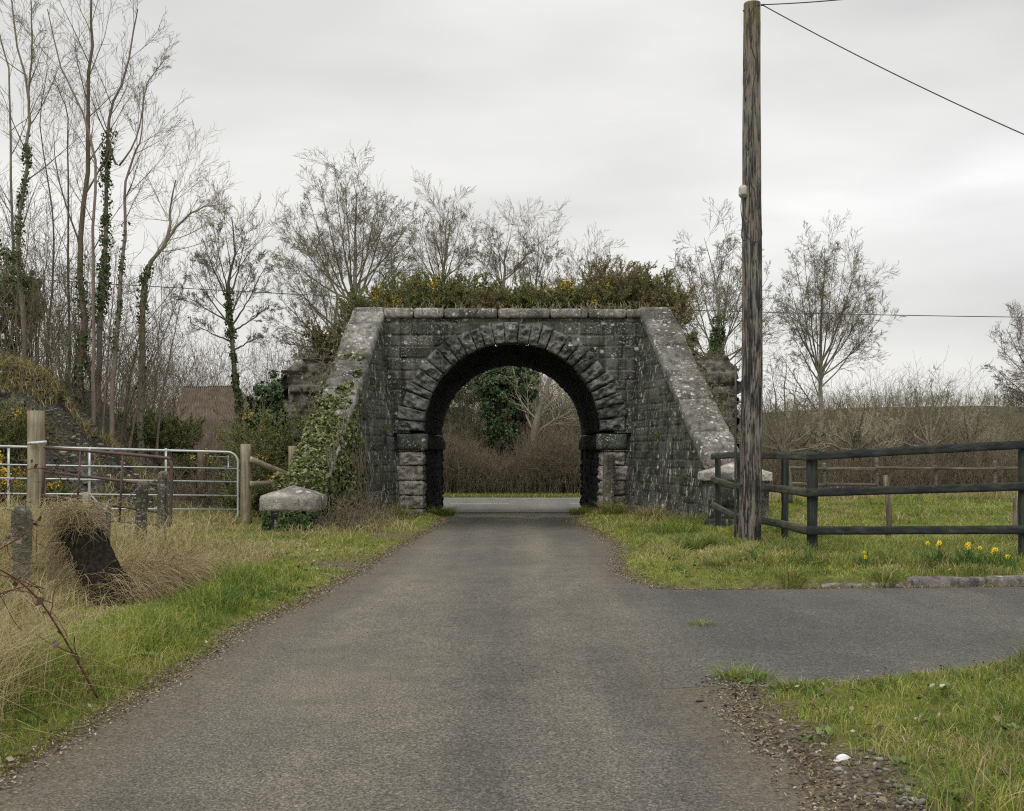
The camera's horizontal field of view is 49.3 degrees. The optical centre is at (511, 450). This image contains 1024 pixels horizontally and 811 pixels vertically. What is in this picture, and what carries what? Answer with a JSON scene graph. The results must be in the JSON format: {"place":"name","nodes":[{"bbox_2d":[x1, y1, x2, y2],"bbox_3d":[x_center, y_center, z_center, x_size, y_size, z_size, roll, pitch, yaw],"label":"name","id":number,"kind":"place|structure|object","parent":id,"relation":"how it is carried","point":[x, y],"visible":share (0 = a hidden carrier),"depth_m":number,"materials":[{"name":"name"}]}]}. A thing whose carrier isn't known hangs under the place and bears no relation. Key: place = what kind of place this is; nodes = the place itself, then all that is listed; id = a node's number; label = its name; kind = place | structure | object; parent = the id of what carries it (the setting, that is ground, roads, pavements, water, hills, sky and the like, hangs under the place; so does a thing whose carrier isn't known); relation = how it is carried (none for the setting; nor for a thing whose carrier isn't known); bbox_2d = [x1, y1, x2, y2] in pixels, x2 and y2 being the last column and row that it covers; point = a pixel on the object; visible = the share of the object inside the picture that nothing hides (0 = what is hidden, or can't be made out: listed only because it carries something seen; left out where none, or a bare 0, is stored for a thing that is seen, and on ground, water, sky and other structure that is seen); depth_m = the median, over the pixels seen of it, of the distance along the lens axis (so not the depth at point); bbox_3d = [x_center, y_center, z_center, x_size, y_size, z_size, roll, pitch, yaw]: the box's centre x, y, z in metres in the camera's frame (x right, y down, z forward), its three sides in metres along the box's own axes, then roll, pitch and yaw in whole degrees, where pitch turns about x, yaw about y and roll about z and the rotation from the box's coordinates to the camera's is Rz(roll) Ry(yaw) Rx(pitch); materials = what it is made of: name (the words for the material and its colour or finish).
{"place":"outdoors","nodes":[
{"label":"outdoors","id":0,"kind":"place"},
{"bbox_2d":[0,481,305,762],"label":"tall dry grass","id":1,"kind":"structure","parent":0,"point":[7,630],"depth_m":9.99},
{"bbox_2d":[0,510,819,810],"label":"road","id":2,"kind":"structure","parent":0,"point":[316,721],"depth_m":6.32,"materials":[{"name":"asphalt"}]},
{"bbox_2d":[0,516,1023,810],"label":"leaf litter","id":3,"kind":"object","parent":2,"relation":"on","point":[328,590],"visible":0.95,"depth_m":6.93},
{"bbox_2d":[1,501,880,537],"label":"rough grass","id":4,"kind":"structure","parent":0,"point":[215,514],"depth_m":20.74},
{"bbox_2d":[0,406,1023,810],"bbox_3d":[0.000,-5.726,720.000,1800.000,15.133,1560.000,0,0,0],"label":"ground","id":5,"kind":"structure","parent":0,"point":[784,702],"depth_m":6.25,"materials":[{"name":"plant"}]},
{"bbox_2d":[0,450,26,510],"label":"gorse bush","id":6,"kind":"object","parent":5,"relation":"on","point":[18,486],"visible":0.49,"depth_m":22.50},
{"bbox_2d":[11,505,32,596],"bbox_3d":[-4.304,1.006,9.801,0.144,1.056,0.148,0,0,0],"label":"concrete post","id":7,"kind":"object","parent":5,"relation":"on","point":[18,522],"visible":0.65,"depth_m":9.74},
{"bbox_2d":[26,410,46,518],"bbox_3d":[-7.478,0.335,17.539,0.291,1.931,0.421,0,0,-26],"label":"timber gate post","id":8,"kind":"object","parent":5,"relation":"on","point":[36,442],"visible":0.69,"depth_m":17.49,"materials":[{"name":"wood"}]},
{"bbox_2d":[40,446,172,526],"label":"brown pipe gate","id":9,"kind":"structure","parent":8,"relation":"attached to","point":[123,454],"depth_m":17.11,"materials":[{"name":"metal"}]},
{"bbox_2d":[0,561,97,697],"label":"bramble stem","id":10,"kind":"object","parent":5,"relation":"on","point":[40,601],"visible":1,"depth_m":6.05,"materials":[{"name":"brown plant"}]},
{"bbox_2d":[27,495,135,609],"bbox_3d":[-3.926,1.058,10.235,0.859,1.282,1.413,0,0,-44],"label":"leaning stump","id":11,"kind":"object","parent":5,"relation":"on","point":[81,544],"visible":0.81,"depth_m":10.24,"materials":[{"name":"wood"}]},
{"bbox_2d":[1,301,224,465],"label":"bare thicket","id":12,"kind":"object","parent":5,"relation":"on","point":[148,402],"visible":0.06,"depth_m":37.93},
{"bbox_2d":[0,364,226,517],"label":"spoil bank","id":13,"kind":"structure","parent":5,"relation":"on","point":[71,429],"depth_m":25.23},
{"bbox_2d":[0,239,45,362],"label":"evergreen shrub","id":14,"kind":"object","parent":13,"relation":"on","point":[3,254],"visible":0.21,"depth_m":28.82,"materials":[{"name":"green plant"}]},
{"bbox_2d":[0,393,58,463],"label":"gorse bush","id":15,"kind":"object","parent":13,"relation":"on","point":[12,433],"visible":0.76,"depth_m":23.84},
{"bbox_2d":[0,22,80,352],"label":"bare tree","id":16,"kind":"object","parent":13,"relation":"on","point":[11,152],"visible":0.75,"depth_m":28.98,"materials":[{"name":"brown plant"}]},
{"bbox_2d":[0,0,93,369],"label":"bare tree","id":17,"kind":"object","parent":13,"relation":"on","point":[21,200],"visible":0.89,"depth_m":26.96,"materials":[{"name":"brown plant"}]},
{"bbox_2d":[0,34,101,369],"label":"bare tree","id":18,"kind":"object","parent":13,"relation":"on","point":[52,276],"visible":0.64,"depth_m":28.75,"materials":[{"name":"brown plant"}]},
{"bbox_2d":[22,271,79,392],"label":"sapling","id":19,"kind":"object","parent":13,"relation":"on","point":[52,337],"visible":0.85,"depth_m":26.48,"materials":[{"name":"brown plant"}]},
{"bbox_2d":[12,65,98,381],"bbox_3d":[-11.705,-4.763,28.546,2.134,10.743,2.429,0,0,0],"label":"bare tree","id":20,"kind":"object","parent":13,"relation":"on","point":[45,219],"visible":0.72,"depth_m":28.46,"materials":[{"name":"brown plant"}]},
{"bbox_2d":[0,0,145,423],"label":"bare tree","id":21,"kind":"object","parent":13,"relation":"on","point":[93,395],"visible":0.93,"depth_m":26.57,"materials":[{"name":"brown plant"}]},
{"bbox_2d":[3,0,154,411],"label":"bare tree","id":22,"kind":"object","parent":13,"relation":"on","point":[82,345],"visible":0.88,"depth_m":26.94,"materials":[{"name":"brown plant"}]},
{"bbox_2d":[49,254,111,391],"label":"sapling","id":23,"kind":"object","parent":13,"relation":"on","point":[78,317],"visible":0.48,"depth_m":27.82,"materials":[{"name":"brown plant"}]},
{"bbox_2d":[0,361,185,515],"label":"bank rubble","id":24,"kind":"object","parent":13,"relation":"on","point":[63,453],"visible":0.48,"depth_m":25.05,"materials":[{"name":"stone"}]},
{"bbox_2d":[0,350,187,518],"bbox_3d":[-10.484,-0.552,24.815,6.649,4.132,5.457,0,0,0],"label":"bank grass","id":25,"kind":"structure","parent":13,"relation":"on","point":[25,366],"depth_m":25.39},
{"bbox_2d":[0,161,208,437],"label":"bare thicket","id":26,"kind":"object","parent":13,"relation":"on","point":[72,315],"visible":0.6,"depth_m":27.68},
{"bbox_2d":[45,0,173,413],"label":"bare tree","id":27,"kind":"object","parent":13,"relation":"on","point":[105,268],"visible":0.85,"depth_m":27.36,"materials":[{"name":"brown plant"}]},
{"bbox_2d":[82,238,139,430],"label":"sapling","id":28,"kind":"object","parent":13,"relation":"on","point":[108,359],"visible":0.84,"depth_m":26.84,"materials":[{"name":"brown plant"}]},
{"bbox_2d":[95,233,179,443],"bbox_3d":[-9.100,-2.654,27.240,2.126,5.546,1.996,0,0,-11],"label":"sapling","id":29,"kind":"object","parent":13,"relation":"on","point":[135,356],"visible":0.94,"depth_m":27.07,"materials":[{"name":"brown plant"}]},
{"bbox_2d":[109,34,200,439],"bbox_3d":[-8.739,-4.768,26.960,1.958,10.686,3.164,0,0,0],"label":"bare tree","id":30,"kind":"object","parent":13,"relation":"on","point":[119,303],"visible":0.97,"depth_m":26.78,"materials":[{"name":"brown plant"}]},
{"bbox_2d":[119,246,194,447],"bbox_3d":[-8.656,-2.419,27.348,1.775,5.086,1.400,0,0,-36],"label":"sapling","id":31,"kind":"object","parent":13,"relation":"on","point":[140,397],"visible":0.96,"depth_m":27.51,"materials":[{"name":"brown plant"}]},
{"bbox_2d":[116,405,205,451],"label":"gorse bush","id":32,"kind":"object","parent":13,"relation":"on","point":[173,433],"visible":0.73,"depth_m":28.74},
{"bbox_2d":[145,275,195,454],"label":"sapling","id":33,"kind":"object","parent":13,"relation":"on","point":[160,407],"visible":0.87,"depth_m":28.23,"materials":[{"name":"brown plant"}]},
{"bbox_2d":[112,118,251,462],"bbox_3d":[-8.382,-3.875,28.173,2.748,9.184,4.468,0,0,-37],"label":"bare tree","id":34,"kind":"object","parent":13,"relation":"on","point":[140,434],"visible":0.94,"depth_m":27.96,"materials":[{"name":"brown plant"}]},
{"bbox_2d":[156,447,233,488],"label":"gorse bush","id":35,"kind":"object","parent":13,"relation":"on","point":[181,458],"visible":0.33,"depth_m":28.52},
{"bbox_2d":[116,444,279,508],"bbox_3d":[-8.775,0.673,27.773,7.778,1.786,4.878,0,0,0],"label":"bare thicket","id":36,"kind":"object","parent":13,"relation":"on","point":[214,487],"visible":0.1,"depth_m":26.67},
{"bbox_2d":[134,481,148,543],"bbox_3d":[-4.983,0.918,15.001,0.182,1.035,0.144,0,0,0],"label":"concrete post","id":37,"kind":"object","parent":5,"relation":"on","point":[142,493],"visible":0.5,"depth_m":14.94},
{"bbox_2d":[156,471,169,540],"bbox_3d":[-5.071,0.907,16.200,0.167,1.235,0.149,0,0,0],"label":"concrete post","id":38,"kind":"object","parent":5,"relation":"on","point":[162,488],"visible":0.66,"depth_m":16.13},
{"bbox_2d":[78,521,250,609],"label":"fallen dry grass","id":39,"kind":"structure","parent":5,"relation":"on","point":[167,566],"depth_m":10.53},
{"bbox_2d":[7,286,338,464],"bbox_3d":[-11.908,-2.194,41.103,17.710,7.612,12.238,0,0,0],"label":"bare thicket","id":40,"kind":"object","parent":5,"relation":"on","point":[215,376],"visible":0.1,"depth_m":39.69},
{"bbox_2d":[164,385,259,494],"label":"rusty barn","id":41,"kind":"structure","parent":5,"relation":"on","point":[195,399],"depth_m":34.54,"materials":[{"name":"metal"}]},
{"bbox_2d":[172,164,298,471],"bbox_3d":[-7.289,-3.241,29.202,3.258,8.463,2.958,0,0,0],"label":"bare tree","id":42,"kind":"object","parent":5,"relation":"on","point":[230,332],"visible":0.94,"depth_m":28.96,"materials":[{"name":"brown plant"}]},
{"bbox_2d":[240,444,251,523],"bbox_3d":[-5.276,0.728,22.104,0.239,1.719,0.236,0,0,0],"label":"timber gate post","id":43,"kind":"object","parent":5,"relation":"on","point":[245,487],"visible":0.85,"depth_m":22.01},
{"bbox_2d":[0,445,238,526],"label":"steel field gate","id":44,"kind":"structure","parent":43,"relation":"attached to","point":[89,465],"depth_m":21.39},
{"bbox_2d":[218,472,273,516],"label":"gorse bush","id":45,"kind":"object","parent":5,"relation":"on","point":[257,493],"visible":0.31,"depth_m":24.01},
{"bbox_2d":[190,394,315,493],"bbox_3d":[-5.423,0.075,25.185,3.045,2.756,3.446,0,0,37],"label":"gorse bush","id":46,"kind":"object","parent":5,"relation":"on","point":[259,472],"visible":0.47,"depth_m":24.66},
{"bbox_2d":[244,370,287,460],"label":"evergreen shrub","id":47,"kind":"object","parent":5,"relation":"on","point":[276,388],"visible":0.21,"depth_m":29.50,"materials":[{"name":"green plant"}]},
{"bbox_2d":[249,446,296,485],"bbox_3d":[-4.785,0.751,22.519,0.208,1.700,1.307,0,0,29],"label":"timber side fence","id":48,"kind":"object","parent":5,"relation":"on","point":[270,467],"visible":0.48,"depth_m":22.38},
{"bbox_2d":[260,197,388,365],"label":"bare tree","id":49,"kind":"object","parent":5,"relation":"on","point":[331,280],"visible":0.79,"depth_m":40.30,"materials":[{"name":"brown plant"}]},
{"bbox_2d":[265,139,421,329],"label":"bare tree","id":50,"kind":"object","parent":5,"relation":"on","point":[383,248],"visible":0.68,"depth_m":43.71,"materials":[{"name":"brown plant"}]},
{"bbox_2d":[283,482,414,531],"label":"dead vines","id":51,"kind":"object","parent":5,"relation":"on","point":[349,516],"visible":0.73,"depth_m":20.61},
{"bbox_2d":[378,164,485,425],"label":"bare tree","id":52,"kind":"object","parent":5,"relation":"on","point":[444,250],"visible":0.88,"depth_m":58.04,"materials":[{"name":"brown plant"}]},
{"bbox_2d":[443,375,480,461],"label":"evergreen shrub","id":53,"kind":"object","parent":5,"relation":"on","point":[462,391],"visible":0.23,"depth_m":51.75,"materials":[{"name":"plant"}]},
{"bbox_2d":[471,366,540,490],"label":"ivied tree","id":54,"kind":"object","parent":5,"relation":"on","point":[490,384],"visible":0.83,"depth_m":47.11,"materials":[{"name":"green plant"}]},
{"bbox_2d":[436,409,585,493],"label":"bare thicket","id":55,"kind":"object","parent":5,"relation":"on","point":[554,464],"visible":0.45,"depth_m":44.93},
{"bbox_2d":[0,485,1023,810],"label":"grass","id":56,"kind":"structure","parent":5,"relation":"on","point":[242,585],"depth_m":8.69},
{"bbox_2d":[442,492,581,497],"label":"verge grass","id":57,"kind":"structure","parent":5,"relation":"on","point":[508,495],"depth_m":42.91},
{"bbox_2d":[2,539,1023,802],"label":"broadleaf weeds","id":58,"kind":"object","parent":5,"relation":"on","point":[746,681],"visible":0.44,"depth_m":6.33,"materials":[{"name":"green plant"}]},
{"bbox_2d":[442,344,586,489],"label":"bare thicket","id":59,"kind":"object","parent":5,"relation":"on","point":[475,417],"visible":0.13,"depth_m":50.75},
{"bbox_2d":[6,538,1023,810],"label":"dead leaves","id":60,"kind":"object","parent":5,"relation":"on","point":[10,758],"visible":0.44,"depth_m":6.12,"materials":[{"name":"brown plant"}]},
{"bbox_2d":[467,197,563,291],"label":"bare tree","id":61,"kind":"object","parent":5,"relation":"on","point":[496,256],"visible":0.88,"depth_m":57.66,"materials":[{"name":"brown plant"}]},
{"bbox_2d":[259,307,772,528],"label":"stone arch bridge","id":62,"kind":"structure","parent":5,"relation":"on","point":[636,391],"depth_m":25.09,"materials":[{"name":"stone"}]},
{"bbox_2d":[261,509,317,531],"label":"ivy","id":63,"kind":"object","parent":62,"relation":"attached to","point":[296,518],"visible":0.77,"depth_m":19.89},
{"bbox_2d":[271,349,372,522],"bbox_3d":[-3.553,-0.304,22.189,1.183,3.707,3.366,0,0,12],"label":"ivy","id":64,"kind":"object","parent":62,"relation":"attached to","point":[322,436],"visible":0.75,"depth_m":21.68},
{"bbox_2d":[300,313,345,355],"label":"gorse bush","id":65,"kind":"object","parent":62,"relation":"on","point":[319,339],"visible":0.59,"depth_m":26.30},
{"bbox_2d":[291,294,359,415],"bbox_3d":[-3.968,-2.101,23.669,1.008,2.884,3.462,0,0,7],"label":"creeper","id":66,"kind":"object","parent":62,"relation":"attached to","point":[319,371],"visible":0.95,"depth_m":23.30,"materials":[{"name":"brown plant"}]},
{"bbox_2d":[332,278,410,326],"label":"gorse bush","id":67,"kind":"object","parent":62,"relation":"on","point":[359,300],"visible":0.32,"depth_m":26.07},
{"bbox_2d":[359,268,438,308],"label":"gorse bush","id":68,"kind":"object","parent":62,"relation":"on","point":[413,297],"visible":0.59,"depth_m":26.43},
{"bbox_2d":[385,266,481,309],"bbox_3d":[-1.790,-3.785,27.171,2.343,1.495,2.377,0,0,-29],"label":"gorse bush","id":69,"kind":"object","parent":62,"relation":"on","point":[440,287],"visible":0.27,"depth_m":26.59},
{"bbox_2d":[434,269,518,310],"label":"gorse bush","id":70,"kind":"object","parent":62,"relation":"on","point":[473,297],"visible":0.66,"depth_m":26.26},
{"bbox_2d":[473,271,549,308],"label":"gorse bush","id":71,"kind":"object","parent":62,"relation":"on","point":[518,298],"visible":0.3,"depth_m":26.51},
{"bbox_2d":[515,275,588,310],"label":"gorse bush","id":72,"kind":"object","parent":62,"relation":"on","point":[558,294],"visible":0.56,"depth_m":26.41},
{"bbox_2d":[546,275,628,310],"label":"gorse bush","id":73,"kind":"object","parent":62,"relation":"on","point":[593,299],"visible":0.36,"depth_m":26.33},
{"bbox_2d":[572,250,657,310],"bbox_3d":[2.392,-4.013,27.167,2.314,1.950,2.576,0,0,-24],"label":"gorse bush","id":74,"kind":"object","parent":62,"relation":"on","point":[626,284],"visible":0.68,"depth_m":26.44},
{"bbox_2d":[618,261,681,308],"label":"gorse bush","id":75,"kind":"object","parent":62,"relation":"on","point":[646,288],"visible":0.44,"depth_m":26.18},
{"bbox_2d":[626,279,702,329],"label":"gorse bush","id":76,"kind":"object","parent":62,"relation":"on","point":[679,298],"visible":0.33,"depth_m":26.11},
{"bbox_2d":[662,295,740,449],"bbox_3d":[4.023,-1.447,22.684,1.150,4.077,5.039,0,0,-4],"label":"creeper","id":77,"kind":"object","parent":62,"relation":"attached to","point":[693,352],"visible":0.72,"depth_m":22.88,"materials":[{"name":"brown plant"}]},
{"bbox_2d":[490,196,574,387],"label":"bare tree","id":78,"kind":"object","parent":5,"relation":"on","point":[537,268],"visible":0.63,"depth_m":59.95,"materials":[{"name":"brown plant"}]},
{"bbox_2d":[499,366,579,448],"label":"bare tree","id":79,"kind":"object","parent":5,"relation":"on","point":[540,409],"visible":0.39,"depth_m":46.90,"materials":[{"name":"brown plant"}]},
{"bbox_2d":[164,380,1023,463],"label":"bare thicket","id":80,"kind":"object","parent":5,"relation":"on","point":[1005,414],"visible":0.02,"depth_m":86.15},
{"bbox_2d":[558,225,629,285],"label":"bare tree","id":81,"kind":"object","parent":5,"relation":"on","point":[582,262],"visible":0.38,"depth_m":61.73,"materials":[{"name":"brown plant"}]},
{"bbox_2d":[656,531,740,550],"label":"grass tuft","id":82,"kind":"object","parent":5,"relation":"on","point":[696,543],"visible":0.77,"depth_m":15.45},
{"bbox_2d":[664,197,793,379],"bbox_3d":[7.102,-3.870,36.800,4.398,9.324,5.073,0,0,-24],"label":"bare tree","id":83,"kind":"object","parent":5,"relation":"on","point":[719,339],"visible":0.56,"depth_m":36.97,"materials":[{"name":"brown plant"}]},
{"bbox_2d":[734,0,762,542],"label":"utility pole","id":84,"kind":"object","parent":5,"relation":"on","point":[750,492],"visible":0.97,"depth_m":16.03,"materials":[{"name":"brown wood"}]},
{"bbox_2d":[763,5,1023,134],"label":"overhead wire","id":85,"kind":"object","parent":84,"relation":"attached to","point":[893,73],"visible":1,"depth_m":15.09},
{"bbox_2d":[752,564,812,587],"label":"grass tuft","id":86,"kind":"object","parent":5,"relation":"on","point":[780,573],"visible":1,"depth_m":12.20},
{"bbox_2d":[737,353,844,451],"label":"bare tree","id":87,"kind":"object","parent":5,"relation":"on","point":[788,434],"visible":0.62,"depth_m":38.27,"materials":[{"name":"brown plant"}]},
{"bbox_2d":[576,386,1023,438],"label":"distant trees","id":88,"kind":"object","parent":5,"relation":"on","point":[988,400],"visible":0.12,"depth_m":294.20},
{"bbox_2d":[767,396,840,461],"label":"bare tree","id":89,"kind":"object","parent":5,"relation":"on","point":[811,432],"visible":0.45,"depth_m":40.10,"materials":[{"name":"brown plant"}]},
{"bbox_2d":[695,683,947,810],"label":"loose gravel","id":90,"kind":"structure","parent":5,"relation":"on","point":[909,804],"depth_m":5.00,"materials":[{"name":"gravel"}]},
{"bbox_2d":[762,209,905,466],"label":"bare tree","id":91,"kind":"object","parent":5,"relation":"on","point":[819,366],"visible":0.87,"depth_m":41.67,"materials":[{"name":"brown plant"}]},
{"bbox_2d":[803,381,902,477],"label":"bare tree","id":92,"kind":"object","parent":5,"relation":"on","point":[856,438],"visible":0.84,"depth_m":37.30,"materials":[{"name":"brown plant"}]},
{"bbox_2d":[711,440,1023,557],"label":"black rail fence","id":93,"kind":"object","parent":5,"relation":"on","point":[812,492],"visible":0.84,"depth_m":13.97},
{"bbox_2d":[737,407,1023,494],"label":"bare thicket","id":94,"kind":"object","parent":5,"relation":"on","point":[912,477],"visible":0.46,"depth_m":36.77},
{"bbox_2d":[737,346,1023,485],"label":"bare thicket","id":95,"kind":"object","parent":5,"relation":"on","point":[902,408],"visible":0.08,"depth_m":47.22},
{"bbox_2d":[849,397,915,473],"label":"bare tree","id":96,"kind":"object","parent":5,"relation":"on","point":[881,434],"visible":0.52,"depth_m":39.12,"materials":[{"name":"brown plant"}]},
{"bbox_2d":[862,389,934,457],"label":"bare tree","id":97,"kind":"object","parent":5,"relation":"on","point":[896,432],"visible":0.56,"depth_m":39.29,"materials":[{"name":"brown plant"}]},
{"bbox_2d":[789,458,1017,496],"bbox_3d":[11.988,0.836,32.972,7.685,1.254,0.189,0,0,0],"label":"field fence","id":98,"kind":"object","parent":5,"relation":"on","point":[876,468],"visible":0.85,"depth_m":32.88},
{"bbox_2d":[881,365,986,477],"bbox_3d":[14.245,-0.964,37.979,3.317,3.896,2.097,0,0,8],"label":"bare tree","id":99,"kind":"object","parent":5,"relation":"on","point":[931,432],"visible":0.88,"depth_m":38.05,"materials":[{"name":"brown plant"}]},
{"bbox_2d":[905,576,985,586],"bbox_3d":[4.778,1.472,12.318,0.892,0.167,0.145,0,0,-3],"label":"kerb stone","id":100,"kind":"object","parent":5,"relation":"on","point":[922,581],"visible":0.65,"depth_m":12.26,"materials":[{"name":"concrete"}]},
{"bbox_2d":[934,390,1017,479],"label":"bare tree","id":101,"kind":"object","parent":5,"relation":"on","point":[973,420],"visible":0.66,"depth_m":38.35,"materials":[{"name":"brown plant"}]},
{"bbox_2d":[981,300,1023,417],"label":"bare tree","id":102,"kind":"object","parent":5,"relation":"on","point":[1019,391],"visible":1,"depth_m":38.32,"materials":[{"name":"brown plant"}]},
{"bbox_2d":[985,575,1023,585],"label":"kerb stone","id":103,"kind":"object","parent":5,"relation":"on","point":[1004,580],"visible":0.63,"depth_m":12.30,"materials":[{"name":"concrete"}]},
{"bbox_2d":[443,498,580,509],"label":"road","id":104,"kind":"structure","parent":0,"point":[512,503],"depth_m":37.83,"materials":[{"name":"asphalt"}]},
{"bbox_2d":[0,0,1023,425],"label":"sky","id":105,"kind":"structure","parent":0,"point":[627,113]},
{"bbox_2d":[596,583,1023,687],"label":"side road","id":106,"kind":"structure","parent":0,"point":[919,626],"depth_m":9.32,"materials":[{"name":"asphalt"}]},
{"bbox_2d":[769,484,1017,499],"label":"hedge foot grass","id":107,"kind":"structure","parent":0,"point":[1009,495],"depth_m":32.00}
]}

